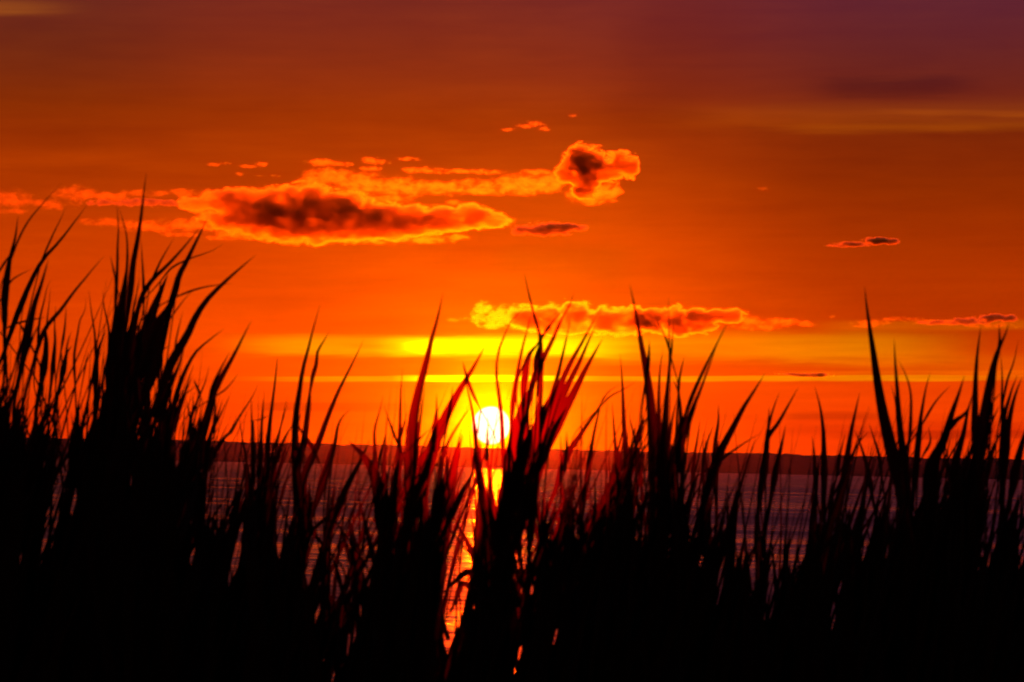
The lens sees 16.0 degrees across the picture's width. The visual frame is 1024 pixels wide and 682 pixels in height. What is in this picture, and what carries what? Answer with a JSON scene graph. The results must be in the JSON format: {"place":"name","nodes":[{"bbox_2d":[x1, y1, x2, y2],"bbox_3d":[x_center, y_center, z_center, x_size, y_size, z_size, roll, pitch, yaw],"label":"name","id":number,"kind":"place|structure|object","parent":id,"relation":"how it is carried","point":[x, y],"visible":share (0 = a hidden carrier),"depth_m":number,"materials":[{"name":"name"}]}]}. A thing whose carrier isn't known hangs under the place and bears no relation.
{"place":"outdoors","nodes":[
{"label":"outdoors","id":0,"kind":"place"},
{"bbox_2d":[0,0,1023,459],"label":"sky","id":1,"kind":"structure","parent":0,"point":[753,166],"materials":[{"name":"orange"}]},
{"bbox_2d":[20,458,1023,681],"bbox_3d":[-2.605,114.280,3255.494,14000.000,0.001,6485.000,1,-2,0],"label":"water","id":2,"kind":"structure","parent":0,"point":[798,483],"depth_m":237.48,"materials":[{"name":"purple liquid"}]},
{"bbox_2d":[26,437,1023,479],"bbox_3d":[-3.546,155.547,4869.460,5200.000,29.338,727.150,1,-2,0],"label":"hills","id":3,"kind":"structure","parent":0,"point":[800,464],"depth_m":4660.31,"materials":[{"name":"black"}]},
{"bbox_3d":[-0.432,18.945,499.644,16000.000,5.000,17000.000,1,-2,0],"label":"ground","id":4,"kind":"structure","parent":0,"visible":0},
{"bbox_2d":[5,258,48,587],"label":"reed","id":5,"kind":"object","parent":4,"relation":"on","point":[27,340],"visible":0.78,"depth_m":10.55,"materials":[{"name":"black plant"}]},
{"bbox_2d":[0,182,62,418],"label":"reed","id":6,"kind":"object","parent":4,"relation":"on","point":[5,284],"visible":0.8,"depth_m":10.90,"materials":[{"name":"black plant"}]},
{"bbox_2d":[0,282,63,504],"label":"reed","id":7,"kind":"object","parent":4,"relation":"on","point":[38,328],"visible":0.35,"depth_m":12.99,"materials":[{"name":"black plant"}]},
{"bbox_2d":[0,204,87,423],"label":"reed","id":8,"kind":"object","parent":4,"relation":"on","point":[20,307],"visible":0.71,"depth_m":12.40,"materials":[{"name":"black plant"}]},
{"bbox_2d":[22,260,100,516],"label":"reed","id":9,"kind":"object","parent":4,"relation":"on","point":[44,359],"visible":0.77,"depth_m":11.52,"materials":[{"name":"black plant"}]},
{"bbox_2d":[52,304,85,501],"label":"reed","id":10,"kind":"object","parent":4,"relation":"on","point":[63,368],"visible":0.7,"depth_m":12.02,"materials":[{"name":"black plant"}]},
{"bbox_2d":[79,289,109,454],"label":"reed","id":11,"kind":"object","parent":4,"relation":"on","point":[96,375],"visible":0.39,"depth_m":12.42,"materials":[{"name":"black plant"}]},
{"bbox_2d":[110,203,128,313],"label":"reed","id":12,"kind":"object","parent":4,"relation":"on","point":[116,274],"visible":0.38,"depth_m":10.76,"materials":[{"name":"black plant"}]},
{"bbox_2d":[105,177,145,460],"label":"reed","id":13,"kind":"object","parent":4,"relation":"on","point":[122,315],"visible":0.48,"depth_m":10.73,"materials":[{"name":"black plant"}]},
{"bbox_2d":[137,345,170,429],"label":"reed","id":14,"kind":"object","parent":4,"relation":"on","point":[169,394],"visible":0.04,"depth_m":12.63,"materials":[{"name":"black plant"}]},
{"bbox_2d":[121,226,200,485],"bbox_3d":[-1.135,1.107,11.407,0.244,2.959,0.490,1,-2,0],"label":"reed","id":15,"kind":"object","parent":4,"relation":"on","point":[145,289],"visible":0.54,"depth_m":11.48,"materials":[{"name":"black plant"}]},
{"bbox_2d":[130,244,222,476],"bbox_3d":[-1.191,1.144,11.937,0.251,2.951,0.356,0,-2,35],"label":"reed","id":16,"kind":"object","parent":4,"relation":"on","point":[155,303],"visible":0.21,"depth_m":12.04,"materials":[{"name":"black plant"}]},
{"bbox_2d":[132,217,225,462],"bbox_3d":[-1.030,1.080,11.073,0.160,2.960,0.373,0,-3,38],"label":"reed","id":17,"kind":"object","parent":4,"relation":"on","point":[164,316],"visible":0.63,"depth_m":11.01,"materials":[{"name":"black plant"}]},
{"bbox_2d":[177,368,208,566],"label":"reed","id":18,"kind":"object","parent":4,"relation":"on","point":[192,413],"visible":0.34,"depth_m":11.97,"materials":[{"name":"black plant"}]},
{"bbox_2d":[167,330,221,475],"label":"reed","id":19,"kind":"object","parent":4,"relation":"on","point":[183,374],"visible":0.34,"depth_m":11.51,"materials":[{"name":"black plant"}]},
{"bbox_2d":[139,257,252,453],"bbox_3d":[-0.965,1.131,10.611,0.196,2.796,0.412,0,-2,25],"label":"reed","id":20,"kind":"object","parent":4,"relation":"on","point":[166,386],"visible":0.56,"depth_m":10.67,"materials":[{"name":"black plant"}]},
{"bbox_2d":[193,397,228,546],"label":"reed","id":21,"kind":"object","parent":4,"relation":"on","point":[217,418],"visible":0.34,"depth_m":11.48,"materials":[{"name":"black plant"}]},
{"bbox_2d":[175,320,251,616],"bbox_3d":[-0.904,1.229,10.587,0.153,2.597,0.384,1,-2,21],"label":"reed","id":22,"kind":"object","parent":4,"relation":"on","point":[214,389],"visible":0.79,"depth_m":10.62,"materials":[{"name":"black plant"}]},
{"bbox_2d":[206,383,258,587],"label":"reed","id":23,"kind":"object","parent":4,"relation":"on","point":[222,440],"visible":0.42,"depth_m":11.86,"materials":[{"name":"black plant"}]},
{"bbox_2d":[249,363,276,476],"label":"reed","id":24,"kind":"object","parent":4,"relation":"on","point":[267,447],"visible":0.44,"depth_m":12.10,"materials":[{"name":"black plant"}]},
{"bbox_2d":[256,357,286,490],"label":"reed","id":25,"kind":"object","parent":4,"relation":"on","point":[259,461],"visible":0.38,"depth_m":11.86,"materials":[{"name":"black plant"}]},
{"bbox_2d":[273,399,287,537],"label":"reed","id":26,"kind":"object","parent":4,"relation":"on","point":[275,453],"visible":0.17,"depth_m":12.82,"materials":[{"name":"black plant"}]},
{"bbox_2d":[262,332,328,561],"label":"reed","id":27,"kind":"object","parent":4,"relation":"on","point":[305,441],"visible":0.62,"depth_m":10.95,"materials":[{"name":"black plant"}]},
{"bbox_2d":[291,306,319,588],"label":"reed","id":28,"kind":"object","parent":4,"relation":"on","point":[297,488],"visible":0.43,"depth_m":10.34,"materials":[{"name":"black plant"}]},
{"bbox_2d":[279,482,345,632],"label":"reed","id":29,"kind":"object","parent":4,"relation":"on","point":[312,529],"visible":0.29,"depth_m":11.00,"materials":[{"name":"black plant"}]},
{"bbox_2d":[276,342,362,529],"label":"reed","id":30,"kind":"object","parent":4,"relation":"on","point":[319,439],"visible":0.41,"depth_m":11.21,"materials":[{"name":"black plant"}]},
{"bbox_2d":[326,565,331,681],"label":"reed","id":31,"kind":"object","parent":4,"relation":"on","point":[329,601],"visible":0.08,"depth_m":11.79,"materials":[{"name":"black plant"}]},
{"bbox_2d":[310,410,348,659],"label":"reed","id":32,"kind":"object","parent":4,"relation":"on","point":[322,484],"visible":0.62,"depth_m":10.89,"materials":[{"name":"black plant"}]},
{"bbox_2d":[309,440,393,645],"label":"reed","id":33,"kind":"object","parent":4,"relation":"on","point":[374,477],"visible":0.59,"depth_m":10.46,"materials":[{"name":"black plant"}]},
{"bbox_2d":[331,491,385,675],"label":"reed","id":34,"kind":"object","parent":4,"relation":"on","point":[360,573],"visible":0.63,"depth_m":10.52,"materials":[{"name":"black plant"}]},
{"bbox_2d":[373,398,386,568],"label":"reed","id":35,"kind":"object","parent":4,"relation":"on","point":[375,450],"visible":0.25,"depth_m":11.76,"materials":[{"name":"black plant"}]},
{"bbox_2d":[384,370,406,538],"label":"reed","id":36,"kind":"object","parent":4,"relation":"on","point":[398,439],"visible":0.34,"depth_m":11.96,"materials":[{"name":"black plant"}]},
{"bbox_2d":[385,294,442,639],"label":"reed","id":37,"kind":"object","parent":4,"relation":"on","point":[412,442],"visible":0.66,"depth_m":10.47,"materials":[{"name":"red plant"}]},
{"bbox_2d":[268,393,580,681],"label":"reed bed","id":38,"kind":"object","parent":4,"relation":"on","point":[343,640],"visible":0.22,"depth_m":10.31,"materials":[{"name":"black plant"}]},
{"bbox_2d":[386,348,483,608],"bbox_3d":[-0.272,1.283,10.985,0.235,2.550,0.397,3,-2,-37],"label":"reed","id":39,"kind":"object","parent":4,"relation":"on","point":[447,412],"visible":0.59,"depth_m":10.90,"materials":[{"name":"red plant"}]},
{"bbox_2d":[435,361,497,666],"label":"reed","id":40,"kind":"object","parent":4,"relation":"on","point":[452,480],"visible":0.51,"depth_m":11.50,"materials":[{"name":"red plant"}]},
{"bbox_2d":[430,420,510,666],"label":"reed","id":41,"kind":"object","parent":4,"relation":"on","point":[488,500],"visible":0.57,"depth_m":10.31,"materials":[{"name":"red plant"}]},
{"bbox_2d":[444,480,505,681],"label":"reed","id":42,"kind":"object","parent":4,"relation":"on","point":[479,568],"visible":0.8,"depth_m":10.01,"materials":[{"name":"black plant"}]},
{"bbox_2d":[494,460,517,681],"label":"reed","id":43,"kind":"object","parent":4,"relation":"on","point":[514,621],"visible":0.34,"depth_m":10.48,"materials":[{"name":"black plant"}]},
{"bbox_2d":[495,306,525,469],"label":"reed","id":44,"kind":"object","parent":4,"relation":"on","point":[502,430],"visible":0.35,"depth_m":10.93,"materials":[{"name":"red plant"}]},
{"bbox_2d":[0,269,1023,681],"bbox_3d":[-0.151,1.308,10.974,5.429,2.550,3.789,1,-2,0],"label":"reed bed","id":45,"kind":"object","parent":4,"relation":"on","point":[78,640],"visible":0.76,"depth_m":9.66,"materials":[{"name":"black plant"}]},
{"bbox_2d":[503,316,530,681],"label":"reed","id":46,"kind":"object","parent":4,"relation":"on","point":[513,443],"visible":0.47,"depth_m":10.36,"materials":[{"name":"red plant"}]},
{"bbox_2d":[516,273,559,541],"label":"reed","id":47,"kind":"object","parent":4,"relation":"on","point":[538,361],"visible":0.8,"depth_m":10.39,"materials":[{"name":"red plant"}]},
{"bbox_2d":[515,293,573,581],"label":"reed","id":48,"kind":"object","parent":4,"relation":"on","point":[526,427],"visible":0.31,"depth_m":11.02,"materials":[{"name":"red plant"}]},
{"bbox_2d":[498,315,596,628],"bbox_3d":[0.104,1.222,10.455,0.259,2.604,0.604,0,-2,24],"label":"reed","id":49,"kind":"object","parent":4,"relation":"on","point":[524,465],"visible":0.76,"depth_m":10.43,"materials":[{"name":"black plant"}]},
{"bbox_2d":[511,326,602,595],"bbox_3d":[0.164,1.257,10.864,0.260,2.596,0.462,3,-3,-38],"label":"reed","id":50,"kind":"object","parent":4,"relation":"on","point":[566,402],"visible":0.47,"depth_m":10.96,"materials":[{"name":"red plant"}]},
{"bbox_2d":[543,383,632,551],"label":"reed","id":51,"kind":"object","parent":4,"relation":"on","point":[571,446],"visible":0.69,"depth_m":11.37,"materials":[{"name":"black plant"}]},
{"bbox_2d":[612,356,630,496],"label":"reed","id":52,"kind":"object","parent":4,"relation":"on","point":[623,415],"visible":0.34,"depth_m":12.05,"materials":[{"name":"black plant"}]},
{"bbox_2d":[621,416,645,540],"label":"reed","id":53,"kind":"object","parent":4,"relation":"on","point":[640,473],"visible":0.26,"depth_m":11.97,"materials":[{"name":"black plant"}]},
{"bbox_2d":[630,287,657,599],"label":"reed","id":54,"kind":"object","parent":4,"relation":"on","point":[648,394],"visible":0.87,"depth_m":10.06,"materials":[{"name":"black plant"}]},
{"bbox_2d":[654,301,680,572],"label":"reed","id":55,"kind":"object","parent":4,"relation":"on","point":[662,455],"visible":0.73,"depth_m":10.32,"materials":[{"name":"black plant"}]},
{"bbox_2d":[666,358,684,562],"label":"reed","id":56,"kind":"object","parent":4,"relation":"on","point":[683,458],"visible":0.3,"depth_m":10.97,"materials":[{"name":"black plant"}]},
{"bbox_2d":[665,322,727,570],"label":"reed","id":57,"kind":"object","parent":4,"relation":"on","point":[679,450],"visible":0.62,"depth_m":10.39,"materials":[{"name":"black plant"}]},
{"bbox_2d":[687,405,719,563],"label":"reed","id":58,"kind":"object","parent":4,"relation":"on","point":[715,443],"visible":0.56,"depth_m":12.00,"materials":[{"name":"black plant"}]},
{"bbox_2d":[683,375,763,550],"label":"reed","id":59,"kind":"object","parent":4,"relation":"on","point":[722,447],"visible":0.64,"depth_m":10.95,"materials":[{"name":"black plant"}]},
{"bbox_2d":[754,390,796,615],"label":"reed","id":60,"kind":"object","parent":4,"relation":"on","point":[763,473],"visible":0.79,"depth_m":11.49,"materials":[{"name":"black plant"}]},
{"bbox_2d":[812,388,827,536],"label":"reed","id":61,"kind":"object","parent":4,"relation":"on","point":[825,477],"visible":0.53,"depth_m":11.80,"materials":[{"name":"black plant"}]},
{"bbox_2d":[830,393,867,614],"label":"reed","id":62,"kind":"object","parent":4,"relation":"on","point":[847,448],"visible":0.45,"depth_m":11.50,"materials":[{"name":"black plant"}]},
{"bbox_2d":[854,424,885,520],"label":"reed","id":63,"kind":"object","parent":4,"relation":"on","point":[870,482],"visible":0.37,"depth_m":12.06,"materials":[{"name":"black plant"}]},
{"bbox_2d":[864,286,914,612],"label":"reed","id":64,"kind":"object","parent":4,"relation":"on","point":[893,457],"visible":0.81,"depth_m":10.13,"materials":[{"name":"black plant"}]},
{"bbox_2d":[891,341,912,535],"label":"reed","id":65,"kind":"object","parent":4,"relation":"on","point":[904,451],"visible":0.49,"depth_m":10.29,"materials":[{"name":"black plant"}]},
{"bbox_2d":[895,375,949,532],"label":"reed","id":66,"kind":"object","parent":4,"relation":"on","point":[918,433],"visible":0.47,"depth_m":11.41,"materials":[{"name":"black plant"}]},
{"bbox_2d":[915,375,970,559],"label":"reed","id":67,"kind":"object","parent":4,"relation":"on","point":[935,457],"visible":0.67,"depth_m":10.38,"materials":[{"name":"black plant"}]},
{"bbox_2d":[948,396,971,512],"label":"reed","id":68,"kind":"object","parent":4,"relation":"on","point":[954,468],"visible":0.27,"depth_m":11.23,"materials":[{"name":"black plant"}]},
{"bbox_2d":[965,327,986,631],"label":"reed","id":69,"kind":"object","parent":4,"relation":"on","point":[981,501],"visible":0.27,"depth_m":10.38,"materials":[{"name":"black plant"}]},
{"bbox_2d":[967,324,1008,640],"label":"reed","id":70,"kind":"object","parent":4,"relation":"on","point":[982,444],"visible":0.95,"depth_m":10.02,"materials":[{"name":"black plant"}]},
{"bbox_2d":[980,375,1022,598],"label":"reed","id":71,"kind":"object","parent":4,"relation":"on","point":[1003,458],"visible":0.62,"depth_m":11.01,"materials":[{"name":"black plant"}]},
{"bbox_2d":[995,343,1017,505],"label":"reed","id":72,"kind":"object","parent":4,"relation":"on","point":[1002,398],"visible":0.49,"depth_m":11.85,"materials":[{"name":"black plant"}]},
{"bbox_2d":[1001,432,1023,537],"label":"reed","id":73,"kind":"object","parent":4,"relation":"on","point":[1015,469],"visible":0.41,"depth_m":11.02,"materials":[{"name":"black plant"}]}
]}

